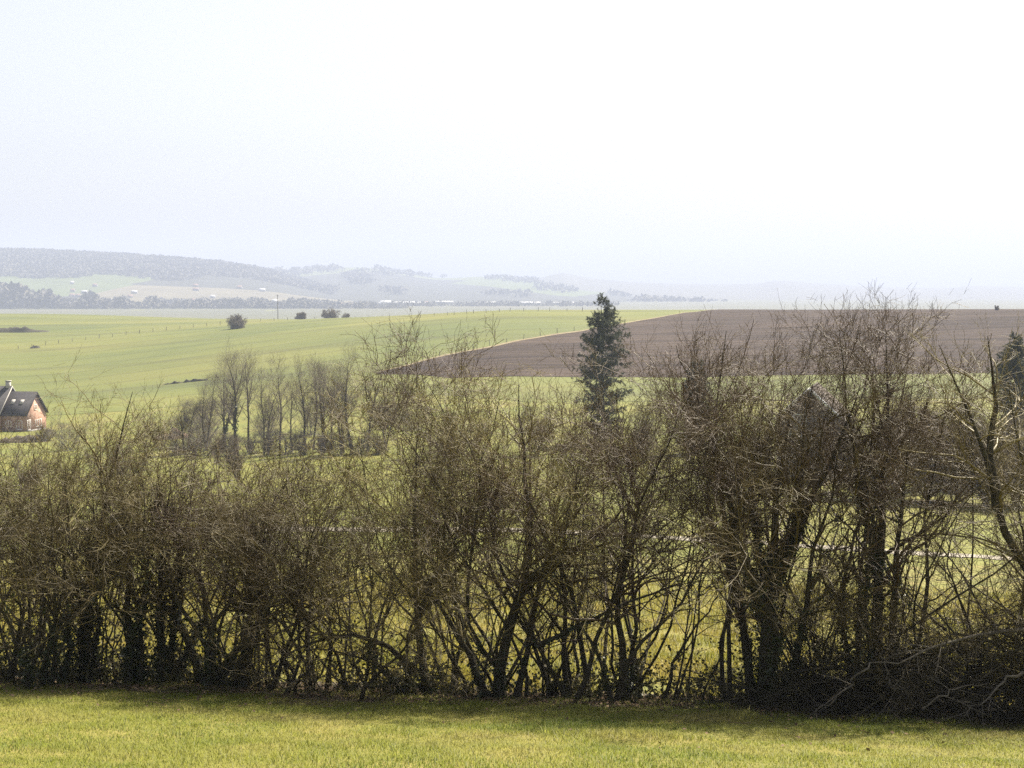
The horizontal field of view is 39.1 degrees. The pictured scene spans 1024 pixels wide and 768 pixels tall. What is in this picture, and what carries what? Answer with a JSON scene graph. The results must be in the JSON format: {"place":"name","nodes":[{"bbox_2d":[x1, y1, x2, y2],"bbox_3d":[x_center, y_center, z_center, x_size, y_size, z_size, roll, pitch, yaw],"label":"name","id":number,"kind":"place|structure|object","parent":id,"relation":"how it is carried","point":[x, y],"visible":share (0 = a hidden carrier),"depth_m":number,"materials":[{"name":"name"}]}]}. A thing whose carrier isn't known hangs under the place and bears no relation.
{"place":"outdoors","nodes":[
{"label":"outdoors","id":0,"kind":"place"},
{"bbox_2d":[0,253,345,302],"bbox_3d":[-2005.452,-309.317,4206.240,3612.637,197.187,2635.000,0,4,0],"label":"hill","id":1,"kind":"structure","parent":0,"point":[116,285],"depth_m":3574.23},
{"bbox_2d":[0,247,332,293],"bbox_3d":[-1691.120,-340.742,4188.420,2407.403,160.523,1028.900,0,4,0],"label":"hill forest","id":2,"kind":"object","parent":1,"relation":"on","point":[24,262],"visible":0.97,"depth_m":4044.64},
{"bbox_2d":[287,267,641,303],"bbox_3d":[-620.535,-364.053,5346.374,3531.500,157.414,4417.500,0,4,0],"label":"hill","id":3,"kind":"structure","parent":0,"point":[454,290],"depth_m":4385.63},
{"bbox_2d":[266,263,729,301],"bbox_3d":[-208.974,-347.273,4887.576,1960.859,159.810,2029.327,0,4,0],"label":"distant copse","id":4,"kind":"object","parent":3,"relation":"on","point":[356,274],"visible":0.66,"depth_m":4682.51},
{"bbox_2d":[0,527,1010,559],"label":"path","id":5,"kind":"structure","parent":0,"point":[963,555],"depth_m":85.65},
{"bbox_2d":[0,310,1013,414],"bbox_3d":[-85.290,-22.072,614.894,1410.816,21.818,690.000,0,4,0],"label":"green field","id":6,"kind":"structure","parent":0,"point":[132,358],"depth_m":469.16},
{"bbox_2d":[0,326,48,332],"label":"field heap","id":7,"kind":"object","parent":6,"relation":"on","point":[24,329],"visible":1,"depth_m":650.03,"materials":[{"name":"green plant"}]},
{"bbox_2d":[225,313,246,328],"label":"field bush","id":8,"kind":"object","parent":6,"relation":"on","point":[237,321],"visible":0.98,"depth_m":588.24,"materials":[{"name":"green plant"}]},
{"bbox_2d":[0,677,1017,724],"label":"hedge bank","id":9,"kind":"structure","parent":0,"point":[157,690],"depth_m":23.24,"materials":[{"name":"plant"}]},
{"bbox_2d":[0,442,71,629],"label":"hedge shrub","id":10,"kind":"object","parent":9,"relation":"on","point":[10,523],"visible":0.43,"depth_m":23.92,"materials":[{"name":"brown plant"}]},
{"bbox_2d":[0,424,151,673],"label":"hedge shrub","id":11,"kind":"object","parent":9,"relation":"on","point":[51,529],"visible":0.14,"depth_m":25.31,"materials":[{"name":"brown plant"}]},
{"bbox_2d":[0,471,185,680],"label":"hedge shrub","id":12,"kind":"object","parent":9,"relation":"on","point":[40,635],"visible":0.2,"depth_m":24.01,"materials":[{"name":"brown plant"}]},
{"bbox_2d":[0,345,198,682],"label":"hedge tree","id":13,"kind":"object","parent":9,"relation":"on","point":[86,652],"visible":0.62,"depth_m":24.15,"materials":[{"name":"brown plant"}]},
{"bbox_2d":[0,411,201,688],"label":"hedge shrub","id":14,"kind":"object","parent":9,"relation":"on","point":[52,647],"visible":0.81,"depth_m":23.08,"materials":[{"name":"brown plant"}]},
{"bbox_2d":[0,477,228,682],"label":"hedge shrub","id":15,"kind":"object","parent":9,"relation":"on","point":[93,632],"visible":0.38,"depth_m":23.86,"materials":[{"name":"brown plant"}]},
{"bbox_2d":[0,414,244,678],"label":"hedge shrub","id":16,"kind":"object","parent":9,"relation":"on","point":[78,635],"visible":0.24,"depth_m":24.56,"materials":[{"name":"brown plant"}]},
{"bbox_2d":[0,419,249,684],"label":"hedge shrub","id":17,"kind":"object","parent":9,"relation":"on","point":[18,637],"visible":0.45,"depth_m":23.69,"materials":[{"name":"brown plant"}]},
{"bbox_2d":[53,395,226,685],"bbox_3d":[-6.053,2.770,23.601,3.218,5.190,3.844,0,4,0],"label":"hedge tree","id":18,"kind":"object","parent":9,"relation":"on","point":[133,650],"visible":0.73,"depth_m":23.54,"materials":[{"name":"brown plant"}]},
{"bbox_2d":[7,479,272,682],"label":"hedge shrub","id":19,"kind":"object","parent":9,"relation":"on","point":[152,636],"visible":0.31,"depth_m":23.96,"materials":[{"name":"brown plant"}]},
{"bbox_2d":[58,399,297,684],"bbox_3d":[-5.588,2.819,24.228,3.987,5.064,2.634,-2,4,-26],"label":"hedge tree","id":20,"kind":"object","parent":9,"relation":"on","point":[161,666],"visible":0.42,"depth_m":24.06,"materials":[{"name":"brown plant"}]},
{"bbox_2d":[31,449,339,678],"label":"hedge shrub","id":21,"kind":"object","parent":9,"relation":"on","point":[118,616],"visible":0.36,"depth_m":23.62,"materials":[{"name":"brown plant"}]},
{"bbox_2d":[60,416,378,688],"bbox_3d":[-4.551,2.842,23.870,5.501,4.745,3.589,3,5,38],"label":"hedge shrub","id":22,"kind":"object","parent":9,"relation":"on","point":[208,675],"visible":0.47,"depth_m":23.48,"materials":[{"name":"brown plant"}]},
{"bbox_2d":[129,474,334,688],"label":"hedge shrub","id":23,"kind":"object","parent":9,"relation":"on","point":[225,604],"visible":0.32,"depth_m":23.39,"materials":[{"name":"brown plant"}]},
{"bbox_2d":[63,435,415,682],"bbox_3d":[-4.524,3.125,24.450,5.733,4.637,4.322,-2,4,-24],"label":"hedge shrub","id":24,"kind":"object","parent":9,"relation":"on","point":[250,606],"visible":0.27,"depth_m":23.96,"materials":[{"name":"brown plant"}]},
{"bbox_2d":[181,420,399,689],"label":"hedge shrub","id":25,"kind":"object","parent":9,"relation":"on","point":[313,673],"visible":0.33,"depth_m":23.45,"materials":[{"name":"brown plant"}]},
{"bbox_2d":[156,434,428,705],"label":"hedge shrub","id":26,"kind":"object","parent":9,"relation":"on","point":[289,681],"visible":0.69,"depth_m":22.62,"materials":[{"name":"brown plant"}]},
{"bbox_2d":[148,407,540,703],"bbox_3d":[-2.580,2.830,23.008,6.502,5.116,7.051,0,4,0],"label":"hedge shrub","id":27,"kind":"object","parent":9,"relation":"on","point":[350,635],"visible":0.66,"depth_m":22.11,"materials":[{"name":"brown plant"}]},
{"bbox_2d":[276,439,470,686],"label":"hedge shrub","id":28,"kind":"object","parent":9,"relation":"on","point":[378,621],"visible":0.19,"depth_m":24.62,"materials":[{"name":"brown plant"}]},
{"bbox_2d":[287,386,584,696],"bbox_3d":[-1.365,2.689,23.563,5.009,5.363,3.869,-1,4,-20],"label":"hedge tree","id":29,"kind":"object","parent":9,"relation":"on","point":[402,689],"visible":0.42,"depth_m":23.13,"materials":[{"name":"brown plant"}]},
{"bbox_2d":[271,342,604,695],"bbox_3d":[-0.799,2.330,24.833,6.711,6.105,5.143,-3,5,-41],"label":"hedge shrub","id":30,"kind":"object","parent":9,"relation":"on","point":[480,586],"visible":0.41,"depth_m":23.31,"materials":[{"name":"brown plant"}]},
{"bbox_2d":[294,360,589,693],"bbox_3d":[-1.422,2.460,24.673,4.091,5.954,8.127,2,4,32],"label":"hedge shrub","id":31,"kind":"object","parent":9,"relation":"on","point":[391,569],"visible":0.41,"depth_m":22.68,"materials":[{"name":"brown plant"}]},
{"bbox_2d":[367,492,642,694],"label":"hedge shrub","id":32,"kind":"object","parent":9,"relation":"on","point":[453,654],"visible":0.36,"depth_m":23.39,"materials":[{"name":"brown plant"}]},
{"bbox_2d":[0,604,1020,717],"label":"undergrowth","id":33,"kind":"object","parent":9,"relation":"on","point":[4,672],"visible":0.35,"depth_m":23.82,"materials":[{"name":"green plant"}]},
{"bbox_2d":[333,344,707,700],"bbox_3d":[-0.006,2.295,23.152,6.412,6.156,4.867,2,4,22],"label":"hedge tree","id":34,"kind":"object","parent":9,"relation":"on","point":[499,684],"visible":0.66,"depth_m":22.82,"materials":[{"name":"brown plant"}]},
{"bbox_2d":[306,328,756,694],"bbox_3d":[0.471,2.224,24.206,6.256,6.309,7.190,-2,4,-23],"label":"hedge shrub","id":35,"kind":"object","parent":9,"relation":"on","point":[636,685],"visible":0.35,"depth_m":24.28,"materials":[{"name":"brown plant"}]},
{"bbox_2d":[309,306,812,701],"bbox_3d":[0.569,2.017,22.672,7.404,6.615,5.683,3,5,35],"label":"hedge shrub","id":36,"kind":"object","parent":9,"relation":"on","point":[566,672],"visible":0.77,"depth_m":22.40,"materials":[{"name":"brown plant"}]},
{"bbox_2d":[474,506,660,698],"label":"hedge shrub","id":37,"kind":"object","parent":9,"relation":"on","point":[592,606],"visible":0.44,"depth_m":23.48,"materials":[{"name":"brown plant"}]},
{"bbox_2d":[436,377,790,702],"bbox_3d":[1.609,2.542,23.159,5.679,5.610,4.541,0,4,0],"label":"hedge tree","id":38,"kind":"object","parent":9,"relation":"on","point":[542,643],"visible":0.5,"depth_m":22.87,"materials":[{"name":"brown plant"}]},
{"bbox_2d":[493,371,750,693],"bbox_3d":[2.263,2.589,24.546,5.201,5.894,7.697,0,4,0],"label":"hedge shrub","id":39,"kind":"object","parent":9,"relation":"on","point":[629,631],"visible":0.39,"depth_m":22.80,"materials":[{"name":"brown plant"}]},
{"bbox_2d":[622,364,807,702],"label":"hedge shrub","id":40,"kind":"object","parent":9,"relation":"on","point":[667,690],"visible":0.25,"depth_m":23.13,"materials":[{"name":"brown plant"}]},
{"bbox_2d":[612,295,856,702],"bbox_3d":[3.567,1.958,22.596,4.074,6.738,5.146,0,4,0],"label":"hedge tree","id":41,"kind":"object","parent":9,"relation":"on","point":[741,611],"visible":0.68,"depth_m":22.19,"materials":[{"name":"brown plant"}]},
{"bbox_2d":[586,323,987,705],"bbox_3d":[4.120,2.185,22.935,6.017,6.354,9.899,0,4,0],"label":"hedge tree","id":42,"kind":"object","parent":9,"relation":"on","point":[758,587],"visible":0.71,"depth_m":22.09,"materials":[{"name":"brown plant"}]},
{"bbox_2d":[679,521,936,718],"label":"hedge shrub","id":43,"kind":"object","parent":9,"relation":"on","point":[821,614],"visible":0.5,"depth_m":22.47,"materials":[{"name":"brown plant"}]},
{"bbox_2d":[671,313,1023,686],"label":"hedge shrub","id":44,"kind":"object","parent":9,"relation":"on","point":[808,555],"visible":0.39,"depth_m":22.18,"materials":[{"name":"brown plant"}]},
{"bbox_2d":[756,278,1023,708],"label":"hedge tree","id":45,"kind":"object","parent":9,"relation":"on","point":[898,514],"visible":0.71,"depth_m":22.48,"materials":[{"name":"brown plant"}]},
{"bbox_2d":[793,532,1023,717],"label":"hedge shrub","id":46,"kind":"object","parent":9,"relation":"on","point":[1015,622],"visible":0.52,"depth_m":22.12,"materials":[{"name":"brown plant"}]},
{"bbox_2d":[805,385,1023,689],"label":"hedge shrub","id":47,"kind":"object","parent":9,"relation":"on","point":[957,593],"visible":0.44,"depth_m":22.38,"materials":[{"name":"brown plant"}]},
{"bbox_2d":[832,312,1023,708],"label":"hedge tree","id":48,"kind":"object","parent":9,"relation":"on","point":[928,567],"visible":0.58,"depth_m":22.04,"materials":[{"name":"brown plant"}]},
{"bbox_2d":[858,306,1023,635],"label":"hedge tree","id":49,"kind":"object","parent":9,"relation":"on","point":[997,496],"visible":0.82,"depth_m":21.80,"materials":[{"name":"brown plant"}]},
{"bbox_2d":[889,405,1023,659],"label":"hedge shrub","id":50,"kind":"object","parent":9,"relation":"on","point":[985,499],"visible":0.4,"depth_m":22.61,"materials":[{"name":"brown plant"}]},
{"bbox_2d":[919,431,1023,685],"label":"hedge shrub","id":51,"kind":"object","parent":9,"relation":"on","point":[986,568],"visible":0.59,"depth_m":21.01,"materials":[{"name":"brown plant"}]},
{"bbox_2d":[0,549,1023,767],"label":"meadow","id":52,"kind":"structure","parent":0,"point":[300,700],"depth_m":19.52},
{"bbox_2d":[0,677,1023,767],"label":"grass","id":53,"kind":"structure","parent":52,"relation":"on","point":[599,734],"depth_m":18.05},
{"bbox_2d":[0,572,1023,706],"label":"rough grass","id":54,"kind":"structure","parent":52,"relation":"on","point":[665,654],"depth_m":38.70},
{"bbox_2d":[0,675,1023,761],"bbox_3d":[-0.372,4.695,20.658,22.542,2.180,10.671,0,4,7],"label":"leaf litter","id":55,"kind":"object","parent":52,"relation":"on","point":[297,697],"visible":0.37,"depth_m":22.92,"materials":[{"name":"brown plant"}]},
{"bbox_2d":[613,524,1023,732],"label":"brushwood heap","id":56,"kind":"object","parent":52,"relation":"on","point":[802,690],"visible":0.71,"depth_m":22.00,"materials":[{"name":"brown plant"}]},
{"bbox_2d":[785,662,869,719],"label":"fallen branch","id":57,"kind":"object","parent":56,"relation":"on","point":[855,675],"visible":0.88,"depth_m":21.33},
{"bbox_2d":[870,628,1023,679],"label":"fallen branch","id":58,"kind":"object","parent":56,"relation":"on","point":[977,635],"visible":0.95,"depth_m":21.41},
{"bbox_2d":[922,657,1011,720],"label":"fallen branch","id":59,"kind":"object","parent":56,"relation":"on","point":[934,699],"visible":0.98,"depth_m":21.05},
{"bbox_2d":[929,671,1023,728],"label":"fallen branch","id":60,"kind":"object","parent":56,"relation":"on","point":[1003,681],"visible":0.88,"depth_m":21.08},
{"bbox_2d":[0,302,1023,593],"bbox_3d":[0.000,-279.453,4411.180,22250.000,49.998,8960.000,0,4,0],"label":"ground","id":61,"kind":"structure","parent":0,"point":[242,420],"depth_m":184.83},
{"bbox_2d":[0,380,48,431],"bbox_3d":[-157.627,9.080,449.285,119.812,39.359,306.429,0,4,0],"label":"brick house","id":62,"kind":"structure","parent":61,"relation":"on","point":[21,404],"depth_m":298.28,"materials":[{"name":"brick"}]},
{"bbox_2d":[34,407,92,450],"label":"valley bush","id":63,"kind":"object","parent":61,"relation":"on","point":[62,429],"visible":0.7,"depth_m":233.16,"materials":[{"name":"brown plant"}]},
{"bbox_2d":[133,409,184,448],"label":"valley bush","id":64,"kind":"object","parent":61,"relation":"on","point":[172,436],"visible":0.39,"depth_m":223.43,"materials":[{"name":"brown plant"}]},
{"bbox_2d":[169,394,207,452],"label":"valley tree","id":65,"kind":"object","parent":61,"relation":"on","point":[185,411],"visible":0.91,"depth_m":209.77,"materials":[{"name":"brown plant"}]},
{"bbox_2d":[168,404,222,446],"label":"valley bush","id":66,"kind":"object","parent":61,"relation":"on","point":[206,428],"visible":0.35,"depth_m":221.91,"materials":[{"name":"grey plant"}]},
{"bbox_2d":[190,369,229,450],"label":"valley tree","id":67,"kind":"object","parent":61,"relation":"on","point":[203,417],"visible":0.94,"depth_m":211.16,"materials":[{"name":"brown plant"}]},
{"bbox_2d":[194,426,229,456],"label":"valley bush","id":68,"kind":"object","parent":61,"relation":"on","point":[210,440],"visible":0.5,"depth_m":200.08,"materials":[{"name":"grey plant"}]},
{"bbox_2d":[204,433,250,477],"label":"scrub bush","id":69,"kind":"object","parent":61,"relation":"on","point":[232,447],"visible":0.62,"depth_m":150.47,"materials":[{"name":"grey plant"}]},
{"bbox_2d":[201,347,259,445],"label":"valley tree","id":70,"kind":"object","parent":61,"relation":"on","point":[224,429],"visible":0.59,"depth_m":209.50,"materials":[{"name":"brown plant"}]},
{"bbox_2d":[206,340,258,453],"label":"valley tree","id":71,"kind":"object","parent":61,"relation":"on","point":[234,413],"visible":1,"depth_m":198.46,"materials":[{"name":"brown plant"}]},
{"bbox_2d":[226,346,268,442],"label":"valley tree","id":72,"kind":"object","parent":61,"relation":"on","point":[247,383],"visible":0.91,"depth_m":200.28,"materials":[{"name":"brown plant"}]},
{"bbox_2d":[240,433,260,454],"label":"valley bush","id":73,"kind":"object","parent":61,"relation":"on","point":[249,446],"visible":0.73,"depth_m":195.13,"materials":[{"name":"grey plant"}]},
{"bbox_2d":[240,400,288,438],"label":"valley bush","id":74,"kind":"object","parent":61,"relation":"on","point":[261,429],"visible":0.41,"depth_m":222.41,"materials":[{"name":"grey plant"}]},
{"bbox_2d":[239,365,291,453],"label":"valley tree","id":75,"kind":"object","parent":61,"relation":"on","point":[266,412],"visible":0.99,"depth_m":192.51,"materials":[{"name":"brown plant"}]},
{"bbox_2d":[256,426,284,454],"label":"valley bush","id":76,"kind":"object","parent":61,"relation":"on","point":[267,441],"visible":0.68,"depth_m":190.26,"materials":[{"name":"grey plant"}]},
{"bbox_2d":[259,422,302,455],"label":"valley bush","id":77,"kind":"object","parent":61,"relation":"on","point":[282,438],"visible":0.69,"depth_m":189.34,"materials":[{"name":"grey plant"}]},
{"bbox_2d":[261,350,304,447],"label":"valley tree","id":78,"kind":"object","parent":61,"relation":"on","point":[277,404],"visible":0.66,"depth_m":198.75,"materials":[{"name":"brown plant"}]},
{"bbox_2d":[271,364,309,440],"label":"valley tree","id":79,"kind":"object","parent":61,"relation":"on","point":[291,405],"visible":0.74,"depth_m":192.87,"materials":[{"name":"brown plant"}]},
{"bbox_2d":[280,352,329,442],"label":"valley tree","id":80,"kind":"object","parent":61,"relation":"on","point":[299,385],"visible":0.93,"depth_m":185.59,"materials":[{"name":"brown plant"}]},
{"bbox_2d":[292,429,317,455],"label":"valley bush","id":81,"kind":"object","parent":61,"relation":"on","point":[302,443],"visible":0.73,"depth_m":184.76,"materials":[{"name":"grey plant"}]},
{"bbox_2d":[292,354,329,449],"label":"valley tree","id":82,"kind":"object","parent":61,"relation":"on","point":[313,394],"visible":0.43,"depth_m":192.85,"materials":[{"name":"brown plant"}]},
{"bbox_2d":[301,355,347,449],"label":"valley tree","id":83,"kind":"object","parent":61,"relation":"on","point":[320,394],"visible":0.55,"depth_m":188.23,"materials":[{"name":"brown plant"}]},
{"bbox_2d":[307,356,359,453],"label":"valley tree","id":84,"kind":"object","parent":61,"relation":"on","point":[318,379],"visible":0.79,"depth_m":181.89,"materials":[{"name":"brown plant"}]},
{"bbox_2d":[315,424,356,454],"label":"valley bush","id":85,"kind":"object","parent":61,"relation":"on","point":[335,444],"visible":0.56,"depth_m":180.26,"materials":[{"name":"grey plant"}]},
{"bbox_2d":[318,342,365,453],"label":"valley tree","id":86,"kind":"object","parent":61,"relation":"on","point":[346,397],"visible":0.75,"depth_m":180.16,"materials":[{"name":"brown plant"}]},
{"bbox_2d":[338,421,375,454],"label":"valley bush","id":87,"kind":"object","parent":61,"relation":"on","point":[362,442],"visible":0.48,"depth_m":178.81,"materials":[{"name":"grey plant"}]},
{"bbox_2d":[348,358,395,449],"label":"valley tree","id":88,"kind":"object","parent":61,"relation":"on","point":[376,393],"visible":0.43,"depth_m":182.92,"materials":[{"name":"brown plant"}]},
{"bbox_2d":[352,364,417,443],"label":"valley tree","id":89,"kind":"object","parent":61,"relation":"on","point":[381,397],"visible":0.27,"depth_m":180.75,"materials":[{"name":"brown plant"}]},
{"bbox_2d":[507,400,564,455],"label":"scrub bush","id":90,"kind":"object","parent":61,"relation":"on","point":[536,425],"visible":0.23,"depth_m":164.90,"materials":[{"name":"brown plant"}]},
{"bbox_2d":[379,309,715,371],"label":"field margin","id":91,"kind":"object","parent":61,"relation":"on","point":[526,339],"visible":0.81,"depth_m":423.13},
{"bbox_2d":[570,291,633,439],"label":"spruce tree","id":92,"kind":"object","parent":61,"relation":"on","point":[607,317],"visible":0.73,"depth_m":181.67,"materials":[{"name":"green plant"}]},
{"bbox_2d":[626,400,663,457],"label":"scrub bush","id":93,"kind":"object","parent":61,"relation":"on","point":[637,407],"visible":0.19,"depth_m":160.63,"materials":[{"name":"brown plant"}]},
{"bbox_2d":[680,360,710,451],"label":"conifer tree","id":94,"kind":"object","parent":61,"relation":"on","point":[695,385],"visible":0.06,"depth_m":171.80,"materials":[{"name":"green plant"}]},
{"bbox_2d":[773,382,848,480],"bbox_3d":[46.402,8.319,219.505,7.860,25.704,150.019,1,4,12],"label":"gable house","id":95,"kind":"structure","parent":61,"relation":"on","point":[824,406],"depth_m":146.71,"materials":[{"name":"brown wood"}]},
{"bbox_2d":[827,410,926,497],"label":"thicket bush","id":96,"kind":"object","parent":61,"relation":"on","point":[863,450],"visible":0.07,"depth_m":131.10,"materials":[{"name":"brown plant"}]},
{"bbox_2d":[899,414,953,503],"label":"thicket bush","id":97,"kind":"object","parent":61,"relation":"on","point":[938,482],"visible":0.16,"depth_m":131.10,"materials":[{"name":"brown plant"}]},
{"bbox_2d":[926,411,1018,501],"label":"thicket bush","id":98,"kind":"object","parent":61,"relation":"on","point":[952,440],"visible":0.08,"depth_m":133.03,"materials":[{"name":"brown plant"}]},
{"bbox_2d":[947,428,1022,506],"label":"thicket bush","id":99,"kind":"object","parent":61,"relation":"on","point":[978,484],"visible":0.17,"depth_m":129.70,"materials":[{"name":"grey plant"}]},
{"bbox_2d":[973,404,1023,500],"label":"thicket bush","id":100,"kind":"object","parent":61,"relation":"on","point":[1010,439],"visible":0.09,"depth_m":131.23,"materials":[{"name":"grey plant"}]},
{"bbox_2d":[984,330,1023,437],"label":"conifer tree","id":101,"kind":"object","parent":61,"relation":"on","point":[1018,369],"visible":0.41,"depth_m":157.61,"materials":[{"name":"green plant"}]},
{"bbox_2d":[0,299,1023,318],"bbox_3d":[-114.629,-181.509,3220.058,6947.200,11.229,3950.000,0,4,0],"label":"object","id":102,"kind":"structure","parent":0,"point":[251,313],"depth_m":2588.98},
{"bbox_2d":[0,281,407,308],"bbox_3d":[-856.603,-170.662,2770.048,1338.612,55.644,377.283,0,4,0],"label":"valley woodland","id":103,"kind":"object","parent":102,"relation":"on","point":[14,295],"visible":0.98,"depth_m":2615.87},
{"bbox_2d":[380,300,618,306],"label":"plain woodland","id":104,"kind":"object","parent":102,"relation":"on","point":[510,303],"visible":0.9,"depth_m":2951.84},
{"bbox_2d":[0,0,1023,287],"label":"sky","id":105,"kind":"structure","parent":0,"point":[837,142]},
{"bbox_2d":[380,309,1023,377],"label":"ploughed field","id":106,"kind":"structure","parent":0,"point":[1000,321],"depth_m":411.05,"materials":[{"name":"soil"}]},
{"bbox_2d":[539,273,1023,299],"bbox_3d":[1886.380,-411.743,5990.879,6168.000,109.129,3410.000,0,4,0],"label":"hill","id":107,"kind":"structure","parent":0,"point":[783,290],"depth_m":5490.21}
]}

